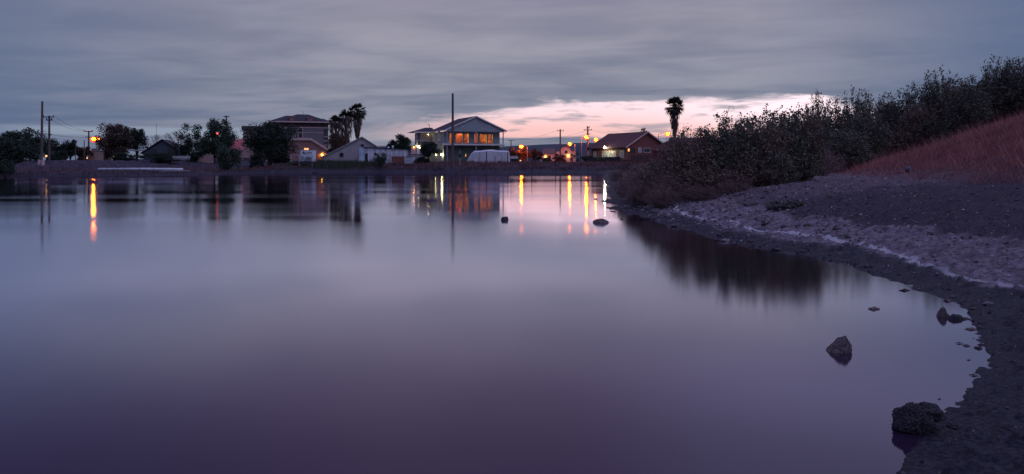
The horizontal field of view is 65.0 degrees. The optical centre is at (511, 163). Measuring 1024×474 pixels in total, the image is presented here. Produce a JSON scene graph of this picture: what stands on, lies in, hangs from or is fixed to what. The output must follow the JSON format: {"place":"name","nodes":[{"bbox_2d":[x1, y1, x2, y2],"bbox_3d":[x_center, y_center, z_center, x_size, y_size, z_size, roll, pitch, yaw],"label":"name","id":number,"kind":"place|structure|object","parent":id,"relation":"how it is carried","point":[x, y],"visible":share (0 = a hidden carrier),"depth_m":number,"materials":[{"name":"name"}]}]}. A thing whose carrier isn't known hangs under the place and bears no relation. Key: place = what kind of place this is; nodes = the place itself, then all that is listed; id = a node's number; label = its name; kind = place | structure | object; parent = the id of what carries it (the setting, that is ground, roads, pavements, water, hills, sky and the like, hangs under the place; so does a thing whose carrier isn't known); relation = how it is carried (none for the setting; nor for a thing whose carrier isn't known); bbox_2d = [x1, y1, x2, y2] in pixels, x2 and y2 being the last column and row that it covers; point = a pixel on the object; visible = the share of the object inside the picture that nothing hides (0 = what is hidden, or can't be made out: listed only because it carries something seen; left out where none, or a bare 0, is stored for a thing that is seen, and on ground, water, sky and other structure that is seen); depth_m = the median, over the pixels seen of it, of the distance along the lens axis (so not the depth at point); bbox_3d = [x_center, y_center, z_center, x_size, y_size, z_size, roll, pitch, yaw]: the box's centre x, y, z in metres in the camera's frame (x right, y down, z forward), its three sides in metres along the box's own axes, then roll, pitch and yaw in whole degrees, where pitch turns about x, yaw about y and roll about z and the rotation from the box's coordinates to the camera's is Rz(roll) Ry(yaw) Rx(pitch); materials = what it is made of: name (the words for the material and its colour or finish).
{"place":"outdoors","nodes":[
{"label":"outdoors","id":0,"kind":"place"},
{"bbox_2d":[138,143,593,161],"bbox_3d":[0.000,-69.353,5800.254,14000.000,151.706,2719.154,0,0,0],"label":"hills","id":1,"kind":"structure","parent":0,"point":[576,147],"depth_m":5374.57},
{"bbox_2d":[0,173,990,473],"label":"water","id":2,"kind":"structure","parent":0,"point":[336,323],"depth_m":6.96,"materials":[{"name":"liquid"}]},
{"bbox_2d":[826,336,851,353],"bbox_3d":[2.604,1.514,6.426,0.220,0.276,0.192,0,0,0],"label":"boulder","id":3,"kind":"object","parent":2,"relation":"in","point":[839,345],"visible":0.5,"depth_m":6.38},
{"bbox_2d":[891,401,961,433],"bbox_3d":[2.342,1.440,4.532,0.409,0.189,0.214,0,0,0],"label":"mud boulder","id":4,"kind":"object","parent":2,"relation":"in","point":[923,417],"visible":0.96,"depth_m":4.48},
{"bbox_2d":[936,307,948,316],"bbox_3d":[4.217,1.497,7.875,0.111,0.194,0.089,0,0,0],"label":"mud rock","id":5,"kind":"object","parent":2,"relation":"in","point":[942,312],"visible":0.52,"depth_m":7.85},
{"bbox_2d":[0,127,1023,473],"bbox_3d":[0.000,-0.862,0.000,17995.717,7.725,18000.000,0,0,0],"label":"ground","id":6,"kind":"structure","parent":0,"point":[988,447],"depth_m":13.56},
{"bbox_2d":[0,159,16,176],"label":"leafy shrub","id":7,"kind":"object","parent":6,"relation":"on","point":[7,167],"visible":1,"depth_m":87.79,"materials":[{"name":"green plant"}]},
{"bbox_2d":[0,130,23,147],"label":"leafy tree","id":8,"kind":"object","parent":6,"relation":"on","point":[4,134],"visible":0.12,"depth_m":119.82,"materials":[{"name":"green plant"}]},
{"bbox_2d":[0,136,31,175],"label":"leafy shrub","id":9,"kind":"object","parent":6,"relation":"on","point":[10,150],"visible":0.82,"depth_m":96.47,"materials":[{"name":"green plant"}]},
{"bbox_2d":[22,147,39,160],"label":"leafy shrub","id":10,"kind":"object","parent":6,"relation":"on","point":[32,155],"visible":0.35,"depth_m":124.09,"materials":[{"name":"green plant"}]},
{"bbox_2d":[9,127,54,160],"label":"leafy tree","id":11,"kind":"object","parent":6,"relation":"on","point":[30,140],"visible":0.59,"depth_m":130.83,"materials":[{"name":"green plant"}]},
{"bbox_2d":[40,101,42,159],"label":"bare pole","id":12,"kind":"object","parent":6,"relation":"on","point":[41,147],"visible":0.79,"depth_m":117.87,"materials":[{"name":"brown wood"}]},
{"bbox_2d":[43,115,53,160],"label":"utility pole","id":13,"kind":"object","parent":6,"relation":"on","point":[49,148],"visible":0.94,"depth_m":127.86,"materials":[{"name":"brown wood"}]},
{"bbox_2d":[47,150,66,159],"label":"leafy shrub","id":14,"kind":"object","parent":6,"relation":"on","point":[58,156],"visible":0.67,"depth_m":137.67,"materials":[{"name":"green plant"}]},
{"bbox_2d":[45,138,70,158],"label":"hedge tree","id":15,"kind":"object","parent":6,"relation":"on","point":[56,147],"visible":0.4,"depth_m":145.82,"materials":[{"name":"green plant"}]},
{"bbox_2d":[63,139,78,159],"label":"hedge tree","id":16,"kind":"object","parent":6,"relation":"on","point":[70,149],"visible":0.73,"depth_m":147.59,"materials":[{"name":"green plant"}]},
{"bbox_2d":[77,146,92,159],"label":"hedge tree","id":17,"kind":"object","parent":6,"relation":"on","point":[80,155],"visible":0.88,"depth_m":149.60,"materials":[{"name":"green plant"}]},
{"bbox_2d":[90,148,109,160],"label":"garage","id":18,"kind":"structure","parent":6,"relation":"on","point":[99,154],"depth_m":150.93,"materials":[{"name":"brick"}]},
{"bbox_2d":[93,122,133,160],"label":"broad tree","id":19,"kind":"object","parent":6,"relation":"on","point":[112,141],"visible":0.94,"depth_m":151.96,"materials":[{"name":"green plant"}]},
{"bbox_2d":[109,146,141,160],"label":"leafy shrub","id":20,"kind":"object","parent":6,"relation":"on","point":[124,156],"visible":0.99,"depth_m":147.21,"materials":[{"name":"green plant"}]},
{"bbox_2d":[125,128,148,160],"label":"broad tree","id":21,"kind":"object","parent":6,"relation":"on","point":[139,136],"visible":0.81,"depth_m":154.85,"materials":[{"name":"green plant"}]},
{"bbox_2d":[98,168,182,170],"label":"white pipe","id":22,"kind":"object","parent":6,"relation":"on","point":[179,169],"visible":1,"depth_m":102.92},
{"bbox_2d":[128,139,185,160],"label":"dark bungalow","id":23,"kind":"object","parent":6,"relation":"on","point":[162,145],"visible":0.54,"depth_m":150.70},
{"bbox_2d":[137,149,182,162],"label":"leafy shrub","id":24,"kind":"object","parent":6,"relation":"on","point":[164,158],"visible":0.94,"depth_m":132.82,"materials":[{"name":"green plant"}]},
{"bbox_2d":[162,130,186,159],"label":"bare tree","id":25,"kind":"object","parent":6,"relation":"on","point":[178,139],"visible":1,"depth_m":146.13,"materials":[{"name":"green plant"}]},
{"bbox_2d":[170,123,200,160],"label":"broad tree","id":26,"kind":"object","parent":6,"relation":"on","point":[186,146],"visible":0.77,"depth_m":149.04,"materials":[{"name":"green plant"}]},
{"bbox_2d":[183,151,203,161],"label":"leafy shrub","id":27,"kind":"object","parent":6,"relation":"on","point":[194,156],"visible":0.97,"depth_m":139.40,"materials":[{"name":"green plant"}]},
{"bbox_2d":[190,155,213,162],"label":"wall","id":28,"kind":"structure","parent":6,"relation":"on","point":[207,158],"depth_m":140.00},
{"bbox_2d":[191,118,238,161],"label":"broad tree","id":29,"kind":"object","parent":6,"relation":"on","point":[208,146],"visible":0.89,"depth_m":141.10,"materials":[{"name":"green plant"}]},
{"bbox_2d":[214,144,242,169],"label":"leafy shrub","id":30,"kind":"object","parent":6,"relation":"on","point":[224,152],"visible":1,"depth_m":121.25,"materials":[{"name":"green plant"}]},
{"bbox_2d":[218,139,242,160],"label":"red roofed building","id":31,"kind":"structure","parent":6,"relation":"on","point":[238,143],"depth_m":190.76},
{"bbox_2d":[241,126,267,160],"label":"flat roofed building","id":32,"kind":"structure","parent":6,"relation":"on","point":[246,155],"depth_m":160.06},
{"bbox_2d":[249,151,264,168],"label":"leafy shrub","id":33,"kind":"object","parent":6,"relation":"on","point":[256,159],"visible":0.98,"depth_m":127.72,"materials":[{"name":"green plant"}]},
{"bbox_2d":[238,120,299,166],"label":"broad tree","id":34,"kind":"object","parent":6,"relation":"on","point":[272,144],"visible":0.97,"depth_m":131.96,"materials":[{"name":"green plant"}]},
{"bbox_2d":[268,114,329,160],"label":"tall old house","id":35,"kind":"structure","parent":6,"relation":"on","point":[312,134],"depth_m":169.63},
{"bbox_2d":[290,155,315,165],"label":"loading platform","id":36,"kind":"structure","parent":6,"relation":"on","point":[299,162],"depth_m":129.00,"materials":[{"name":"grey wood"}]},
{"bbox_2d":[300,150,315,160],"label":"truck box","id":37,"kind":"object","parent":6,"relation":"on","point":[307,153],"visible":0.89,"depth_m":134.09,"materials":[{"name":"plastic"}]},
{"bbox_2d":[9,165,609,175],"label":"bank rubble","id":38,"kind":"object","parent":6,"relation":"on","point":[298,169],"visible":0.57,"depth_m":120.63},
{"bbox_2d":[3,162,646,175],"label":"bank weeds","id":39,"kind":"object","parent":6,"relation":"on","point":[429,166],"visible":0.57,"depth_m":123.96,"materials":[{"name":"green plant"}]},
{"bbox_2d":[15,159,651,173],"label":"bank grass","id":40,"kind":"structure","parent":6,"relation":"on","point":[465,163],"depth_m":127.37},
{"bbox_2d":[327,115,342,137],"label":"fan palm","id":41,"kind":"object","parent":6,"relation":"on","point":[336,122],"visible":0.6,"depth_m":153.30,"materials":[{"name":"green plant"}]},
{"bbox_2d":[286,158,384,168],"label":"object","id":42,"kind":"object","parent":6,"relation":"on","point":[329,163],"visible":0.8,"depth_m":129.45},
{"bbox_2d":[326,132,346,153],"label":"tree","id":43,"kind":"object","parent":6,"relation":"on","point":[335,141],"visible":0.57,"depth_m":145.47,"materials":[{"name":"green plant"}]},
{"bbox_2d":[338,108,353,143],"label":"fan palm","id":44,"kind":"object","parent":6,"relation":"on","point":[344,115],"visible":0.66,"depth_m":155.32,"materials":[{"name":"green plant"}]},
{"bbox_2d":[320,137,378,161],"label":"house","id":45,"kind":"structure","parent":6,"relation":"on","point":[349,151],"depth_m":137.54,"materials":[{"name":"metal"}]},
{"bbox_2d":[349,102,366,138],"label":"fan palm","id":46,"kind":"object","parent":6,"relation":"on","point":[358,114],"visible":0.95,"depth_m":157.42,"materials":[{"name":"green plant"}]},
{"bbox_2d":[372,152,387,167],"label":"leafy shrub","id":47,"kind":"object","parent":6,"relation":"on","point":[381,159],"visible":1,"depth_m":126.74,"materials":[{"name":"green plant"}]},
{"bbox_2d":[359,146,408,163],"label":"storage shed","id":48,"kind":"structure","parent":6,"relation":"on","point":[366,153],"depth_m":133.52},
{"bbox_2d":[359,147,364,161],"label":"door","id":49,"kind":"structure","parent":48,"relation":"in","point":[361,150],"depth_m":132.90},
{"bbox_2d":[391,156,403,162],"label":"rusty bin","id":50,"kind":"object","parent":6,"relation":"on","point":[397,159],"visible":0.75,"depth_m":131.50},
{"bbox_2d":[395,133,412,152],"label":"conifer","id":51,"kind":"object","parent":6,"relation":"on","point":[402,142],"visible":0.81,"depth_m":157.02,"materials":[{"name":"green plant"}]},
{"bbox_2d":[414,156,429,163],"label":"leafy shrub","id":52,"kind":"object","parent":6,"relation":"on","point":[422,159],"visible":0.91,"depth_m":130.59,"materials":[{"name":"green plant"}]},
{"bbox_2d":[419,141,442,157],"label":"broad tree","id":53,"kind":"object","parent":6,"relation":"on","point":[427,148],"visible":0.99,"depth_m":132.29,"materials":[{"name":"green plant"}]},
{"bbox_2d":[451,93,453,167],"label":"bare pole","id":54,"kind":"object","parent":6,"relation":"on","point":[452,150],"visible":0.93,"depth_m":123.85,"materials":[{"name":"brown wood"}]},
{"bbox_2d":[408,116,506,161],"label":"waterfront house","id":55,"kind":"structure","parent":6,"relation":"on","point":[474,133],"depth_m":153.60,"materials":[{"name":"grey paint"}]},
{"bbox_2d":[467,150,509,162],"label":"covered boat","id":56,"kind":"object","parent":6,"relation":"on","point":[494,155],"visible":0.59,"depth_m":136.23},
{"bbox_2d":[509,147,521,160],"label":"lamplit tree","id":57,"kind":"object","parent":6,"relation":"on","point":[513,152],"visible":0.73,"depth_m":214.45,"materials":[{"name":"green plant"}]},
{"bbox_2d":[517,147,532,160],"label":"lamplit tree","id":58,"kind":"object","parent":6,"relation":"on","point":[524,154],"visible":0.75,"depth_m":218.80,"materials":[{"name":"green plant"}]},
{"bbox_2d":[540,146,575,161],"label":"mission building","id":59,"kind":"structure","parent":6,"relation":"on","point":[566,151],"depth_m":250.58,"materials":[{"name":"paint"}]},
{"bbox_2d":[607,168,624,181],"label":"dry shrub","id":60,"kind":"object","parent":6,"relation":"on","point":[615,175],"visible":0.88,"depth_m":61.79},
{"bbox_2d":[610,175,630,197],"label":"dry shrub","id":61,"kind":"object","parent":6,"relation":"on","point":[617,186],"visible":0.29,"depth_m":33.89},
{"bbox_2d":[585,131,662,162],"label":"brown bungalow","id":62,"kind":"object","parent":6,"relation":"on","point":[637,146],"visible":0.77,"depth_m":150.49,"materials":[{"name":"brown wood"}]},
{"bbox_2d":[617,166,646,195],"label":"dry shrub","id":63,"kind":"object","parent":6,"relation":"on","point":[624,183],"visible":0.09,"depth_m":30.01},
{"bbox_2d":[623,179,654,205],"bbox_3d":[4.205,1.037,26.210,1.376,1.206,1.377,0,0,17],"label":"dead brush","id":64,"kind":"object","parent":6,"relation":"on","point":[635,200],"visible":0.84,"depth_m":26.05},
{"bbox_2d":[624,160,654,199],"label":"dry shrub","id":65,"kind":"object","parent":6,"relation":"on","point":[636,174],"visible":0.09,"depth_m":28.57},
{"bbox_2d":[631,161,659,192],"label":"coyote shrub","id":66,"kind":"object","parent":6,"relation":"on","point":[642,177],"visible":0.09,"depth_m":28.02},
{"bbox_2d":[638,184,683,208],"bbox_3d":[4.694,1.097,24.875,1.617,1.008,1.615,0,0,-18],"label":"dead brush","id":67,"kind":"object","parent":6,"relation":"on","point":[658,200],"visible":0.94,"depth_m":24.71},
{"bbox_2d":[638,145,698,195],"bbox_3d":[5.337,0.377,26.671,2.329,1.973,2.468,0,0,-42],"label":"coyote shrub","id":68,"kind":"object","parent":6,"relation":"on","point":[649,176],"visible":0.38,"depth_m":26.35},
{"bbox_2d":[647,173,691,199],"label":"dry shrub","id":69,"kind":"object","parent":6,"relation":"on","point":[665,183],"visible":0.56,"depth_m":25.66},
{"bbox_2d":[665,96,684,137],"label":"fan palm","id":70,"kind":"object","parent":6,"relation":"on","point":[675,108],"visible":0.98,"depth_m":171.27,"materials":[{"name":"green plant"}]},
{"bbox_2d":[649,138,701,160],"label":"hidden bungalow","id":71,"kind":"object","parent":6,"relation":"on","point":[655,156],"visible":0.03,"depth_m":125.40,"materials":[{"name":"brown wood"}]},
{"bbox_2d":[653,125,722,188],"bbox_3d":[5.891,-0.075,26.621,2.683,2.615,2.532,0,0,-21],"label":"coyote shrub","id":72,"kind":"object","parent":6,"relation":"on","point":[681,148],"visible":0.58,"depth_m":26.25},
{"bbox_2d":[669,163,731,194],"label":"coyote shrub","id":73,"kind":"object","parent":6,"relation":"on","point":[697,178],"visible":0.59,"depth_m":25.47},
{"bbox_2d":[678,184,722,200],"bbox_3d":[5.790,0.918,24.928,1.771,0.709,1.769,0,0,-16],"label":"dead brush","id":74,"kind":"object","parent":6,"relation":"on","point":[698,193],"visible":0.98,"depth_m":24.69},
{"bbox_2d":[685,121,740,178],"bbox_3d":[6.697,-0.180,26.694,2.190,2.382,2.200,0,0,37],"label":"coyote shrub","id":75,"kind":"object","parent":6,"relation":"on","point":[717,158],"visible":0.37,"depth_m":26.26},
{"bbox_2d":[711,181,754,194],"bbox_3d":[6.874,0.780,25.143,1.785,0.634,1.783,0,0,18],"label":"dead brush","id":76,"kind":"object","parent":6,"relation":"on","point":[731,190],"visible":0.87,"depth_m":24.92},
{"bbox_2d":[712,110,770,184],"bbox_3d":[7.494,-0.457,26.707,2.282,2.659,2.292,0,0,26],"label":"coyote shrub","id":77,"kind":"object","parent":6,"relation":"on","point":[737,131],"visible":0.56,"depth_m":26.27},
{"bbox_2d":[717,151,784,187],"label":"coyote shrub","id":78,"kind":"object","parent":6,"relation":"on","point":[738,167],"visible":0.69,"depth_m":25.80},
{"bbox_2d":[734,111,803,177],"bbox_3d":[8.402,-0.425,26.911,2.703,2.602,2.551,0,0,24],"label":"coyote shrub","id":79,"kind":"object","parent":6,"relation":"on","point":[771,140],"visible":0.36,"depth_m":26.42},
{"bbox_2d":[749,176,790,185],"bbox_3d":[8.384,0.588,26.262,1.789,0.719,1.787,0,0,2],"label":"dead brush","id":80,"kind":"object","parent":6,"relation":"on","point":[767,184],"visible":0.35,"depth_m":25.91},
{"bbox_2d":[749,146,803,184],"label":"coyote shrub","id":81,"kind":"object","parent":6,"relation":"on","point":[784,166],"visible":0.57,"depth_m":25.93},
{"bbox_2d":[762,200,805,209],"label":"dead brush clump","id":82,"kind":"object","parent":6,"relation":"on","point":[784,205],"visible":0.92,"depth_m":18.73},
{"bbox_2d":[756,103,819,182],"bbox_3d":[9.214,-0.670,27.508,2.444,2.835,2.455,0,0,15],"label":"coyote shrub","id":83,"kind":"object","parent":6,"relation":"on","point":[794,130],"visible":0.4,"depth_m":27.09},
{"bbox_2d":[787,141,829,181],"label":"coyote shrub","id":84,"kind":"object","parent":6,"relation":"on","point":[814,171],"visible":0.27,"depth_m":27.29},
{"bbox_2d":[787,102,830,180],"bbox_3d":[10.224,-0.708,27.973,1.709,2.868,1.500,0,0,7],"label":"coyote shrub","id":85,"kind":"object","parent":6,"relation":"on","point":[812,123],"visible":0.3,"depth_m":27.64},
{"bbox_2d":[639,190,988,296],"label":"mud crumbs","id":86,"kind":"object","parent":6,"relation":"on","point":[769,221],"visible":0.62,"depth_m":16.16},
{"bbox_2d":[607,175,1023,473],"bbox_3d":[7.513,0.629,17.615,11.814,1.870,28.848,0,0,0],"label":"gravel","id":87,"kind":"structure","parent":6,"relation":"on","point":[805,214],"depth_m":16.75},
{"bbox_2d":[803,90,832,153],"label":"coyote shrub","id":88,"kind":"object","parent":6,"relation":"on","point":[825,133],"visible":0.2,"depth_m":34.27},
{"bbox_2d":[625,177,1023,439],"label":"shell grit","id":89,"kind":"object","parent":6,"relation":"on","point":[826,222],"visible":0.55,"depth_m":17.58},
{"bbox_2d":[817,149,846,175],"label":"dry shrub","id":90,"kind":"object","parent":6,"relation":"on","point":[831,164],"visible":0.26,"depth_m":31.10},
{"bbox_2d":[820,97,861,167],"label":"coyote shrub","id":91,"kind":"object","parent":6,"relation":"on","point":[839,123],"visible":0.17,"depth_m":38.12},
{"bbox_2d":[825,125,878,170],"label":"coyote shrub","id":92,"kind":"object","parent":6,"relation":"on","point":[848,149],"visible":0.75,"depth_m":35.99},
{"bbox_2d":[840,85,875,129],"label":"coyote shrub","id":93,"kind":"object","parent":6,"relation":"on","point":[859,105],"visible":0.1,"depth_m":42.26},
{"bbox_2d":[719,175,1022,221],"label":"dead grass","id":94,"kind":"structure","parent":6,"relation":"on","point":[887,192],"depth_m":19.94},
{"bbox_2d":[852,106,894,162],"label":"coyote shrub","id":95,"kind":"object","parent":6,"relation":"on","point":[878,135],"visible":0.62,"depth_m":40.55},
{"bbox_2d":[735,241,1014,466],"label":"shore crumbs","id":96,"kind":"object","parent":6,"relation":"on","point":[872,266],"visible":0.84,"depth_m":11.09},
{"bbox_2d":[861,92,895,132],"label":"coyote shrub","id":97,"kind":"object","parent":6,"relation":"on","point":[881,105],"visible":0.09,"depth_m":45.55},
{"bbox_2d":[871,88,913,153],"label":"coyote shrub","id":98,"kind":"object","parent":6,"relation":"on","point":[891,116],"visible":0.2,"depth_m":45.01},
{"bbox_2d":[873,125,923,159],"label":"coyote shrub","id":99,"kind":"object","parent":6,"relation":"on","point":[897,142],"visible":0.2,"depth_m":42.66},
{"bbox_2d":[892,81,931,127],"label":"coyote shrub","id":100,"kind":"object","parent":6,"relation":"on","point":[908,100],"visible":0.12,"depth_m":44.51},
{"bbox_2d":[892,100,941,149],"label":"coyote shrub","id":101,"kind":"object","parent":6,"relation":"on","point":[914,120],"visible":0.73,"depth_m":42.12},
{"bbox_2d":[833,107,1023,186],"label":"dry grass","id":102,"kind":"structure","parent":6,"relation":"on","point":[972,139],"depth_m":27.73,"materials":[{"name":"plant"}]},
{"bbox_2d":[916,64,951,126],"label":"coyote shrub","id":103,"kind":"object","parent":6,"relation":"on","point":[933,92],"visible":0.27,"depth_m":43.73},
{"bbox_2d":[907,115,968,147],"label":"coyote shrub","id":104,"kind":"object","parent":6,"relation":"on","point":[947,126],"visible":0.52,"depth_m":41.34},
{"bbox_2d":[932,73,971,131],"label":"coyote shrub","id":105,"kind":"object","parent":6,"relation":"on","point":[946,84],"visible":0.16,"depth_m":43.20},
{"bbox_2d":[938,74,999,133],"bbox_3d":[23.359,-2.830,40.928,2.422,3.407,2.697,0,0,-36],"label":"coyote shrub","id":106,"kind":"object","parent":6,"relation":"on","point":[967,108],"visible":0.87,"depth_m":40.49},
{"bbox_2d":[947,74,992,121],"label":"coyote shrub","id":107,"kind":"object","parent":6,"relation":"on","point":[974,77],"visible":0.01,"depth_m":42.45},
{"bbox_2d":[971,54,1013,121],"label":"coyote shrub","id":108,"kind":"object","parent":6,"relation":"on","point":[991,84],"visible":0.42,"depth_m":41.58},
{"bbox_2d":[981,89,1023,123],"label":"coyote shrub","id":109,"kind":"object","parent":6,"relation":"on","point":[999,113],"visible":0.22,"depth_m":40.96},
{"bbox_2d":[986,77,1023,118],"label":"coyote shrub","id":110,"kind":"object","parent":6,"relation":"on","point":[1017,103],"visible":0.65,"depth_m":40.60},
{"bbox_2d":[994,56,1023,117],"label":"coyote shrub","id":111,"kind":"object","parent":6,"relation":"on","point":[1016,75],"visible":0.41,"depth_m":40.89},
{"bbox_2d":[1006,63,1023,111],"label":"coyote shrub","id":112,"kind":"object","parent":6,"relation":"on","point":[1018,90],"visible":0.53,"depth_m":40.32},
{"bbox_2d":[0,0,1023,159],"label":"sky","id":113,"kind":"structure","parent":0,"point":[531,69],"materials":[{"name":"grey"}]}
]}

